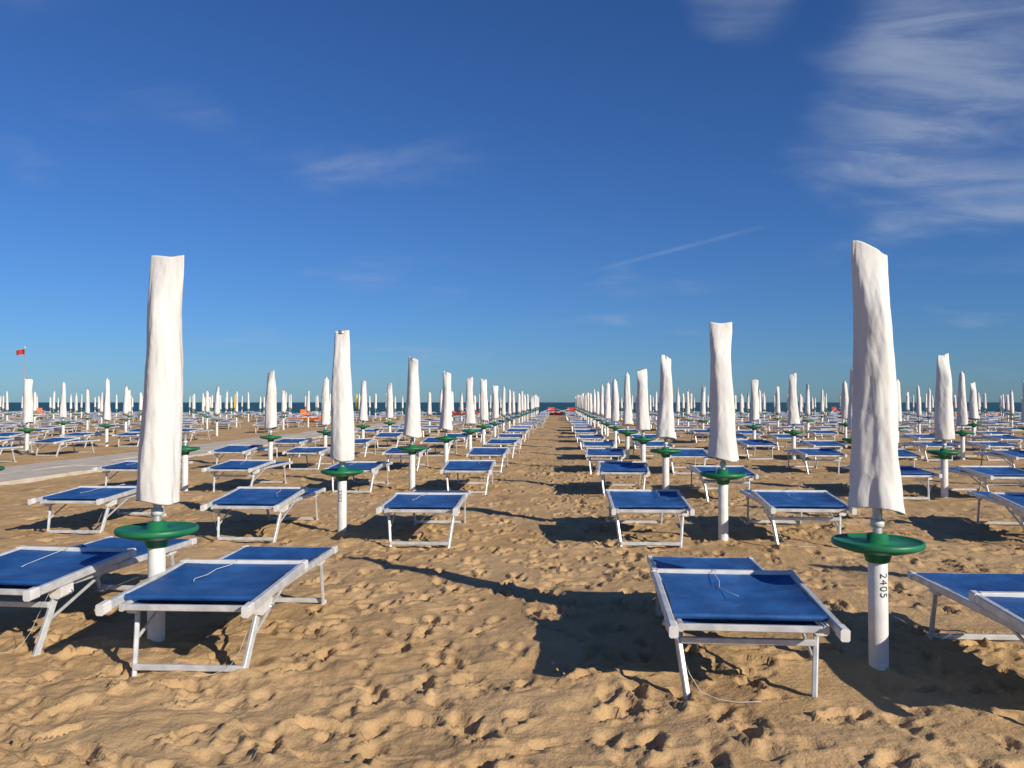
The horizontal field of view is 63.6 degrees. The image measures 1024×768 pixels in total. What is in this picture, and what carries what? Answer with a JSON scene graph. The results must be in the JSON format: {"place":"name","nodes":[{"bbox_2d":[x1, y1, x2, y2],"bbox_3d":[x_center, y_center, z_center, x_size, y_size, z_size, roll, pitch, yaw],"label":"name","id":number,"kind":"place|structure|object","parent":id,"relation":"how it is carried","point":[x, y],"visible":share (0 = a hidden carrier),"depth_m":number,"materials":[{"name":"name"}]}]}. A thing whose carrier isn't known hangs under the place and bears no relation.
{"place":"outdoors","nodes":[
{"label":"outdoors","id":0,"kind":"place"},
{"bbox_2d":[1,402,1021,415],"bbox_3d":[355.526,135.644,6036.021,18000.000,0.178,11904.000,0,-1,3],"label":"sea","id":1,"kind":"structure","parent":0,"point":[297,407],"depth_m":295.72,"materials":[{"name":"liquid"}]},
{"bbox_2d":[0,415,1023,767],"bbox_3d":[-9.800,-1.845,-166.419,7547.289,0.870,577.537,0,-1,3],"label":"sand beach","id":2,"kind":"structure","parent":0,"point":[518,623],"depth_m":5.20,"materials":[{"name":"beige sand"}]},
{"bbox_2d":[0,446,22,461],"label":"sun lounger","id":3,"kind":"object","parent":2,"relation":"on","point":[12,448],"visible":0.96,"depth_m":20.57,"materials":[{"name":"white metal"}]},
{"bbox_2d":[0,437,37,454],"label":"sun lounger","id":4,"kind":"object","parent":2,"relation":"on","point":[4,440],"visible":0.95,"depth_m":23.88,"materials":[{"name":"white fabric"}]},
{"bbox_2d":[16,347,25,379],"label":"beach flag mast","id":5,"kind":"object","parent":2,"relation":"on","point":[20,352],"visible":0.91,"depth_m":62.32,"materials":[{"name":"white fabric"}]},
{"bbox_2d":[0,432,42,445],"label":"sun lounger","id":6,"kind":"object","parent":2,"relation":"on","point":[12,434],"visible":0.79,"depth_m":28.12,"materials":[{"name":"blue fabric"}]},
{"bbox_2d":[17,378,36,453],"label":"beach umbrella","id":7,"kind":"object","parent":2,"relation":"on","point":[27,414],"visible":1,"depth_m":23.45,"materials":[{"name":"white fabric"}]},
{"bbox_2d":[29,428,72,440],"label":"sun lounger","id":8,"kind":"object","parent":2,"relation":"on","point":[48,430],"visible":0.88,"depth_m":32.56,"materials":[{"name":"white metal"}]},
{"bbox_2d":[56,382,69,436],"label":"beach umbrella","id":9,"kind":"object","parent":2,"relation":"on","point":[63,411],"visible":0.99,"depth_m":32.29,"materials":[{"name":"white fabric"}]},
{"bbox_2d":[28,437,99,456],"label":"sun lounger","id":10,"kind":"object","parent":2,"relation":"on","point":[60,441],"visible":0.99,"depth_m":23.36,"materials":[{"name":"blue fabric"}]},
{"bbox_2d":[60,432,111,447],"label":"sun lounger","id":11,"kind":"object","parent":2,"relation":"on","point":[88,435],"visible":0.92,"depth_m":27.75,"materials":[{"name":"blue fabric"}]},
{"bbox_2d":[28,484,166,533],"bbox_3d":[-4.979,1.531,10.223,0.832,0.542,1.972,0,-1,2],"label":"sun lounger","id":12,"kind":"object","parent":2,"relation":"on","point":[110,496],"visible":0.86,"depth_m":9.63,"materials":[{"name":"blue fabric"}]},
{"bbox_2d":[0,536,196,656],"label":"sun lounger","id":13,"kind":"object","parent":2,"relation":"on","point":[29,574],"visible":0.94,"depth_m":5.39,"materials":[{"name":"blue fabric"}]},
{"bbox_2d":[99,378,114,445],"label":"beach umbrella","id":14,"kind":"object","parent":2,"relation":"on","point":[106,412],"visible":0.98,"depth_m":27.63,"materials":[{"name":"white fabric"}]},
{"bbox_2d":[112,432,139,446],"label":"sun lounger","id":15,"kind":"object","parent":2,"relation":"on","point":[129,434],"visible":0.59,"depth_m":27.41,"materials":[{"name":"blue fabric"}]},
{"bbox_2d":[92,460,192,485],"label":"sun lounger","id":16,"kind":"object","parent":2,"relation":"on","point":[128,465],"visible":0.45,"depth_m":13.82,"materials":[{"name":"blue fabric"}]},
{"bbox_2d":[114,255,198,641],"bbox_3d":[-2.202,0.578,5.127,0.486,2.770,0.486,0,-1,3],"label":"beach umbrella","id":17,"kind":"object","parent":2,"relation":"on","point":[159,462],"visible":1,"depth_m":5.06,"materials":[{"name":"white fabric"}]},
{"bbox_2d":[181,434,199,490],"bbox_3d":[-5.587,1.512,14.095,0.486,1.300,0.486,0,-1,3],"label":"umbrella post with table","id":18,"kind":"object","parent":2,"relation":"on","point":[186,450],"visible":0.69,"depth_m":14.05,"materials":[{"name":"white metal"}]},
{"bbox_2d":[182,428,212,440],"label":"sun lounger","id":19,"kind":"object","parent":2,"relation":"on","point":[192,430],"visible":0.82,"depth_m":31.97,"materials":[{"name":"blue fabric"}]},
{"bbox_2d":[95,545,337,676],"bbox_3d":[-1.744,1.407,5.336,0.832,0.542,1.972,0,-1,3],"label":"sun lounger","id":20,"kind":"object","parent":2,"relation":"on","point":[247,581],"visible":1,"depth_m":4.82,"materials":[{"name":"blue fabric"}]},
{"bbox_2d":[0,415,462,484],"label":"concrete walkway","id":21,"kind":"structure","parent":2,"relation":"on","point":[21,474],"depth_m":19.83,"materials":[{"name":"grey concrete"}]},
{"bbox_2d":[208,445,276,463],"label":"sun lounger","id":22,"kind":"object","parent":2,"relation":"on","point":[247,450],"visible":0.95,"depth_m":18.60,"materials":[{"name":"blue fabric"}]},
{"bbox_2d":[202,459,292,491],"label":"sun lounger","id":23,"kind":"object","parent":2,"relation":"on","point":[253,467],"visible":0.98,"depth_m":13.92,"materials":[{"name":"blue fabric"}]},
{"bbox_2d":[200,486,325,542],"bbox_3d":[-2.816,1.488,9.656,0.832,0.577,1.972,0,-1,3],"label":"sun lounger","id":24,"kind":"object","parent":2,"relation":"on","point":[279,499],"visible":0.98,"depth_m":9.18,"materials":[{"name":"blue fabric"}]},
{"bbox_2d":[259,370,281,459],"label":"beach umbrella","id":25,"kind":"object","parent":2,"relation":"on","point":[271,410],"visible":1,"depth_m":18.60,"materials":[{"name":"white fabric"}]},
{"bbox_2d":[273,438,319,456],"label":"sun lounger","id":26,"kind":"object","parent":2,"relation":"on","point":[301,441],"visible":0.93,"depth_m":22.70,"materials":[{"name":"blue fabric"}]},
{"bbox_2d":[284,410,320,421],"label":"rescue rowboat","id":27,"kind":"object","parent":2,"relation":"on","point":[304,412],"visible":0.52,"depth_m":61.55,"materials":[{"name":"orange plastic"}]},
{"bbox_2d":[282,447,333,469],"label":"sun lounger","id":28,"kind":"object","parent":2,"relation":"on","point":[321,451],"visible":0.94,"depth_m":18.29,"materials":[{"name":"blue fabric"}]},
{"bbox_2d":[317,377,330,455],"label":"beach umbrella","id":29,"kind":"object","parent":2,"relation":"on","point":[325,411],"visible":0.97,"depth_m":22.84,"materials":[{"name":"white fabric"}]},
{"bbox_2d":[321,330,363,532],"bbox_3d":[-1.946,0.719,9.467,0.486,2.682,0.486,0,-1,3],"label":"beach umbrella","id":30,"kind":"object","parent":2,"relation":"on","point":[342,449],"visible":0.98,"depth_m":9.40,"materials":[{"name":"white fabric"}]},
{"bbox_2d":[324,461,392,492],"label":"sun lounger","id":31,"kind":"object","parent":2,"relation":"on","point":[373,467],"visible":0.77,"depth_m":13.99,"materials":[{"name":"blue fabric"}]},
{"bbox_2d":[355,380,369,446],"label":"beach umbrella","id":32,"kind":"object","parent":2,"relation":"on","point":[363,415],"visible":0.98,"depth_m":27.34,"materials":[{"name":"white fabric"}]},
{"bbox_2d":[355,438,377,456],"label":"sun lounger","id":33,"kind":"object","parent":2,"relation":"on","point":[367,441],"visible":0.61,"depth_m":22.79,"materials":[{"name":"blue fabric"}]},
{"bbox_2d":[355,429,383,439],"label":"sun lounger","id":34,"kind":"object","parent":2,"relation":"on","point":[376,431],"visible":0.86,"depth_m":31.76,"materials":[{"name":"white metal"}]},
{"bbox_2d":[383,382,395,440],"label":"beach umbrella","id":35,"kind":"object","parent":2,"relation":"on","point":[389,405],"visible":1,"depth_m":31.61,"materials":[{"name":"white fabric"}]},
{"bbox_2d":[373,432,405,447],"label":"sun lounger","id":36,"kind":"object","parent":2,"relation":"on","point":[397,435],"visible":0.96,"depth_m":27.29,"materials":[{"name":"blue fabric"}]},
{"bbox_2d":[382,447,430,470],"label":"sun lounger","id":37,"kind":"object","parent":2,"relation":"on","point":[391,451],"visible":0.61,"depth_m":17.80,"materials":[{"name":"blue fabric"}]},
{"bbox_2d":[395,428,418,441],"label":"sun lounger","id":38,"kind":"object","parent":2,"relation":"on","point":[399,429],"visible":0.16,"depth_m":31.52,"materials":[{"name":"blue fabric"}]},
{"bbox_2d":[397,357,426,490],"bbox_3d":[-1.688,0.853,13.949,0.501,2.636,0.501,-1,-1,27],"label":"beach umbrella","id":39,"kind":"object","parent":2,"relation":"on","point":[412,425],"visible":1,"depth_m":13.88,"materials":[{"name":"white fabric"}]},
{"bbox_2d":[376,490,470,547],"bbox_3d":[-0.927,1.504,9.394,0.832,0.542,1.972,0,-1,3],"label":"sun lounger","id":40,"kind":"object","parent":2,"relation":"on","point":[414,501],"visible":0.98,"depth_m":8.87,"materials":[{"name":"blue fabric"}]},
{"bbox_2d":[420,437,458,455],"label":"sun lounger","id":41,"kind":"object","parent":2,"relation":"on","point":[430,440],"visible":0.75,"depth_m":22.55,"materials":[{"name":"blue fabric"}]},
{"bbox_2d":[435,371,456,464],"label":"beach umbrella","id":42,"kind":"object","parent":2,"relation":"on","point":[446,417],"visible":1,"depth_m":18.16,"materials":[{"name":"white fabric"}]},
{"bbox_2d":[443,433,467,448],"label":"sun lounger","id":43,"kind":"object","parent":2,"relation":"on","point":[461,435],"visible":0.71,"depth_m":27.18,"materials":[{"name":"blue fabric"}]},
{"bbox_2d":[440,460,495,494],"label":"sun lounger","id":44,"kind":"object","parent":2,"relation":"on","point":[467,466],"visible":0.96,"depth_m":13.85,"materials":[{"name":"blue fabric"}]},
{"bbox_2d":[461,377,478,451],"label":"beach umbrella","id":45,"kind":"object","parent":2,"relation":"on","point":[470,419],"visible":0.97,"depth_m":22.69,"materials":[{"name":"white fabric"}]},
{"bbox_2d":[461,429,481,442],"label":"sun lounger","id":46,"kind":"object","parent":2,"relation":"on","point":[480,431],"visible":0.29,"depth_m":31.27,"materials":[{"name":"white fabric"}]},
{"bbox_2d":[476,379,490,446],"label":"beach umbrella","id":47,"kind":"object","parent":2,"relation":"on","point":[483,405],"visible":0.98,"depth_m":27.00,"materials":[{"name":"white fabric"}]},
{"bbox_2d":[466,447,509,472],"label":"sun lounger","id":48,"kind":"object","parent":2,"relation":"on","point":[489,451],"visible":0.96,"depth_m":18.08,"materials":[{"name":"blue fabric"}]},
{"bbox_2d":[489,385,500,438],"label":"beach umbrella","id":49,"kind":"object","parent":2,"relation":"on","point":[495,409],"visible":0.99,"depth_m":31.42,"materials":[{"name":"white fabric"}]},
{"bbox_2d":[485,438,521,457],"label":"sun lounger","id":50,"kind":"object","parent":2,"relation":"on","point":[497,442],"visible":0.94,"depth_m":22.30,"materials":[{"name":"blue fabric"}]},
{"bbox_2d":[0,384,1021,437],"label":"distant beach umbrellas","id":51,"kind":"object","parent":2,"relation":"on","point":[583,403],"visible":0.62,"depth_m":51.98,"materials":[{"name":"white fabric"}]},
{"bbox_2d":[498,433,523,448],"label":"sun lounger","id":52,"kind":"object","parent":2,"relation":"on","point":[511,435],"visible":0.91,"depth_m":26.80,"materials":[{"name":"blue fabric"}]},
{"bbox_2d":[0,411,1023,437],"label":"distant sun loungers","id":53,"kind":"object","parent":2,"relation":"on","point":[832,418],"visible":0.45,"depth_m":47.77,"materials":[{"name":"blue fabric"}]},
{"bbox_2d":[505,428,529,441],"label":"sun lounger","id":54,"kind":"object","parent":2,"relation":"on","point":[519,430],"visible":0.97,"depth_m":31.27,"materials":[{"name":"blue fabric"}]},
{"bbox_2d":[540,407,564,414],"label":"rescue rowboat","id":55,"kind":"object","parent":2,"relation":"on","point":[554,412],"visible":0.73,"depth_m":97.29,"materials":[{"name":"red plastic"}]},
{"bbox_2d":[574,429,597,442],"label":"sun lounger","id":56,"kind":"object","parent":2,"relation":"on","point":[586,431],"visible":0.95,"depth_m":30.63,"materials":[{"name":"blue fabric"}]},
{"bbox_2d":[576,434,604,449],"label":"sun lounger","id":57,"kind":"object","parent":2,"relation":"on","point":[601,437],"visible":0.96,"depth_m":26.10,"materials":[{"name":"blue fabric"}]},
{"bbox_2d":[582,441,614,459],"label":"sun lounger","id":58,"kind":"object","parent":2,"relation":"on","point":[608,444],"visible":0.94,"depth_m":21.68,"materials":[{"name":"blue fabric"}]},
{"bbox_2d":[585,448,625,473],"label":"sun lounger","id":59,"kind":"object","parent":2,"relation":"on","point":[605,452],"visible":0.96,"depth_m":17.42,"materials":[{"name":"blue fabric"}]},
{"bbox_2d":[601,382,613,440],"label":"beach umbrella","id":60,"kind":"object","parent":2,"relation":"on","point":[607,408],"visible":1,"depth_m":30.60,"materials":[{"name":"white fabric"}]},
{"bbox_2d":[608,379,622,447],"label":"beach umbrella","id":61,"kind":"object","parent":2,"relation":"on","point":[615,408],"visible":0.99,"depth_m":26.18,"materials":[{"name":"white fabric"}]},
{"bbox_2d":[597,461,649,495],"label":"sun lounger","id":62,"kind":"object","parent":2,"relation":"on","point":[639,468],"visible":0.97,"depth_m":13.49,"materials":[{"name":"blue fabric"}]},
{"bbox_2d":[612,429,639,442],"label":"sun lounger","id":63,"kind":"object","parent":2,"relation":"on","point":[624,435],"visible":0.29,"depth_m":30.88,"materials":[{"name":"blue fabric"}]},
{"bbox_2d":[618,372,636,458],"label":"beach umbrella","id":64,"kind":"object","parent":2,"relation":"on","point":[627,414],"visible":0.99,"depth_m":21.81,"materials":[{"name":"white fabric"}]},
{"bbox_2d":[632,368,654,460],"bbox_3d":[2.797,0.954,17.605,0.495,2.596,0.495,0,-1,-9],"label":"beach umbrella","id":65,"kind":"object","parent":2,"relation":"on","point":[642,417],"visible":0.99,"depth_m":17.53,"materials":[{"name":"white fabric"}]},
{"bbox_2d":[630,434,658,448],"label":"sun lounger","id":66,"kind":"object","parent":2,"relation":"on","point":[640,435],"visible":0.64,"depth_m":26.54,"materials":[{"name":"blue fabric"}]},
{"bbox_2d":[605,489,694,547],"bbox_3d":[1.472,1.474,9.303,0.832,0.577,1.972,0,-1,3],"label":"sun lounger","id":67,"kind":"object","parent":2,"relation":"on","point":[661,501],"visible":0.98,"depth_m":8.76,"materials":[{"name":"blue fabric"}]},
{"bbox_2d":[630,441,673,456],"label":"sun lounger","id":68,"kind":"object","parent":2,"relation":"on","point":[655,444],"visible":0.67,"depth_m":21.90,"materials":[{"name":"blue fabric"}]},
{"bbox_2d":[650,355,681,488],"bbox_3d":[2.482,0.846,13.331,0.501,2.636,0.501,1,-1,-25],"label":"beach umbrella","id":69,"kind":"object","parent":2,"relation":"on","point":[665,426],"visible":1,"depth_m":13.27,"materials":[{"name":"white fabric"}]},
{"bbox_2d":[669,448,709,473],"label":"sun lounger","id":70,"kind":"object","parent":2,"relation":"on","point":[695,453],"visible":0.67,"depth_m":17.13,"materials":[{"name":"blue fabric"}]},
{"bbox_2d":[689,429,709,441],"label":"sun lounger","id":71,"kind":"object","parent":2,"relation":"on","point":[700,431],"visible":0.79,"depth_m":29.93,"materials":[{"name":"blue fabric"}]},
{"bbox_2d":[686,465,758,500],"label":"sun lounger","id":72,"kind":"object","parent":2,"relation":"on","point":[698,469],"visible":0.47,"depth_m":13.08,"materials":[{"name":"blue fabric"}]},
{"bbox_2d":[700,322,745,540],"bbox_3d":[2.266,0.680,8.869,0.486,2.698,0.486,0,-1,3],"label":"beach umbrella","id":73,"kind":"object","parent":2,"relation":"on","point":[722,446],"visible":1,"depth_m":8.80,"materials":[{"name":"white fabric"}]},
{"bbox_2d":[647,555,850,702],"bbox_3d":[1.270,1.397,4.958,0.857,0.562,1.972,0,-1,5],"label":"sun lounger","id":74,"kind":"object","parent":2,"relation":"on","point":[749,594],"visible":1,"depth_m":4.41,"materials":[{"name":"blue fabric"}]},
{"bbox_2d":[736,430,763,438],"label":"sun lounger","id":75,"kind":"object","parent":2,"relation":"on","point":[748,432],"visible":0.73,"depth_m":29.41,"materials":[{"name":"blue fabric"}]},
{"bbox_2d":[746,378,761,448],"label":"beach umbrella","id":76,"kind":"object","parent":2,"relation":"on","point":[754,411],"visible":1,"depth_m":25.91,"materials":[{"name":"white fabric"}]},
{"bbox_2d":[736,439,778,459],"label":"sun lounger","id":77,"kind":"object","parent":2,"relation":"on","point":[746,443],"visible":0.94,"depth_m":21.76,"materials":[{"name":"blue fabric"}]},
{"bbox_2d":[763,434,803,449],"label":"sun lounger","id":78,"kind":"object","parent":2,"relation":"on","point":[781,436],"visible":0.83,"depth_m":25.77,"materials":[{"name":"blue fabric"}]},
{"bbox_2d":[783,373,803,459],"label":"beach umbrella","id":79,"kind":"object","parent":2,"relation":"on","point":[793,416],"visible":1,"depth_m":21.50,"materials":[{"name":"white fabric"}]},
{"bbox_2d":[740,489,856,547],"bbox_3d":[3.097,1.460,9.207,0.832,0.562,1.972,0,-1,5],"label":"sun lounger","id":80,"kind":"object","parent":2,"relation":"on","point":[771,502],"visible":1,"depth_m":8.70,"materials":[{"name":"blue fabric"}]},
{"bbox_2d":[783,448,846,473],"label":"sun lounger","id":81,"kind":"object","parent":2,"relation":"on","point":[804,453],"visible":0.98,"depth_m":17.30,"materials":[{"name":"blue fabric"}]},
{"bbox_2d":[796,440,846,461],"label":"sun lounger","id":82,"kind":"object","parent":2,"relation":"on","point":[821,443],"visible":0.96,"depth_m":21.61,"materials":[{"name":"blue fabric"}]},
{"bbox_2d":[804,430,838,440],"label":"sun lounger","id":83,"kind":"object","parent":2,"relation":"on","point":[821,432],"visible":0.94,"depth_m":29.75,"materials":[{"name":"blue fabric"}]},
{"bbox_2d":[838,381,848,442],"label":"beach umbrella","id":84,"kind":"object","parent":2,"relation":"on","point":[844,408],"visible":0.82,"depth_m":30.17,"materials":[{"name":"white fabric"}]},
{"bbox_2d":[842,367,852,442],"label":"beach umbrella","id":85,"kind":"object","parent":2,"relation":"on","point":[849,421],"visible":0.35,"depth_m":17.36,"materials":[{"name":"white fabric"}]},
{"bbox_2d":[831,240,925,670],"bbox_3d":[2.046,0.569,4.626,0.486,2.758,0.486,0,-1,3],"label":"beach umbrella","id":86,"kind":"object","parent":2,"relation":"on","point":[875,482],"visible":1,"depth_m":4.56,"materials":[{"name":"white fabric"}]},
{"bbox_2d":[842,466,941,500],"bbox_3d":[6.149,1.605,13.525,0.832,0.542,1.972,0,-1,2],"label":"sun lounger","id":87,"kind":"object","parent":2,"relation":"on","point":[909,471],"visible":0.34,"depth_m":12.76,"materials":[{"name":"blue fabric"}]},
{"bbox_2d":[896,379,905,447],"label":"beach umbrella","id":88,"kind":"object","parent":2,"relation":"on","point":[899,405],"visible":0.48,"depth_m":25.83,"materials":[{"name":"white fabric"}]},
{"bbox_2d":[898,448,923,466],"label":"sun lounger","id":89,"kind":"object","parent":2,"relation":"on","point":[904,453],"visible":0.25,"depth_m":16.92,"materials":[{"name":"blue fabric"}]},
{"bbox_2d":[899,434,940,450],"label":"sun lounger","id":90,"kind":"object","parent":2,"relation":"on","point":[915,437],"visible":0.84,"depth_m":25.86,"materials":[{"name":"blue fabric"}]},
{"bbox_2d":[899,441,959,461],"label":"sun lounger","id":91,"kind":"object","parent":2,"relation":"on","point":[927,444],"visible":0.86,"depth_m":21.25,"materials":[{"name":"blue fabric"}]},
{"bbox_2d":[926,353,961,497],"bbox_3d":[6.822,0.835,13.032,0.500,2.655,0.501,0,-1,-11],"label":"beach umbrella","id":92,"kind":"object","parent":2,"relation":"on","point":[944,422],"visible":0.99,"depth_m":12.96,"materials":[{"name":"white fabric"}]},
{"bbox_2d":[955,371,972,459],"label":"beach umbrella","id":93,"kind":"object","parent":2,"relation":"on","point":[962,418],"visible":0.97,"depth_m":21.55,"materials":[{"name":"white fabric"}]},
{"bbox_2d":[907,571,1023,643],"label":"sun lounger","id":94,"kind":"object","parent":2,"relation":"on","point":[994,596],"visible":0.98,"depth_m":5.02,"materials":[{"name":"blue fabric"}]},
{"bbox_2d":[967,382,981,440],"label":"beach umbrella","id":95,"kind":"object","parent":2,"relation":"on","point":[973,410],"visible":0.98,"depth_m":29.61,"materials":[{"name":"white fabric"}]},
{"bbox_2d":[934,466,1023,491],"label":"sun lounger","id":96,"kind":"object","parent":2,"relation":"on","point":[983,473],"visible":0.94,"depth_m":12.99,"materials":[{"name":"blue fabric"}]},
{"bbox_2d":[950,441,1020,460],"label":"sun lounger","id":97,"kind":"object","parent":2,"relation":"on","point":[984,445],"visible":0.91,"depth_m":21.35,"materials":[{"name":"blue fabric"}]},
{"bbox_2d":[965,431,1013,442],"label":"sun lounger","id":98,"kind":"object","parent":2,"relation":"on","point":[981,433],"visible":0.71,"depth_m":29.49,"materials":[{"name":"blue fabric"}]},
{"bbox_2d":[967,491,1023,531],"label":"sun lounger","id":99,"kind":"object","parent":2,"relation":"on","point":[1014,501],"visible":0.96,"depth_m":9.39,"materials":[{"name":"blue fabric"}]},
{"bbox_2d":[967,435,1023,448],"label":"sun lounger","id":100,"kind":"object","parent":2,"relation":"on","point":[1003,438],"visible":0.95,"depth_m":25.37,"materials":[{"name":"blue fabric"}]},
{"bbox_2d":[974,449,1023,467],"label":"sun lounger","id":101,"kind":"object","parent":2,"relation":"on","point":[1010,455],"visible":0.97,"depth_m":17.52,"materials":[{"name":"blue fabric"}]},
{"bbox_2d":[1017,381,1023,429],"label":"beach umbrella","id":102,"kind":"object","parent":2,"relation":"on","point":[1022,418],"visible":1,"depth_m":25.52,"materials":[{"name":"white fabric"}]},
{"bbox_2d":[0,0,1023,401],"label":"sky","id":103,"kind":"structure","parent":0,"point":[553,200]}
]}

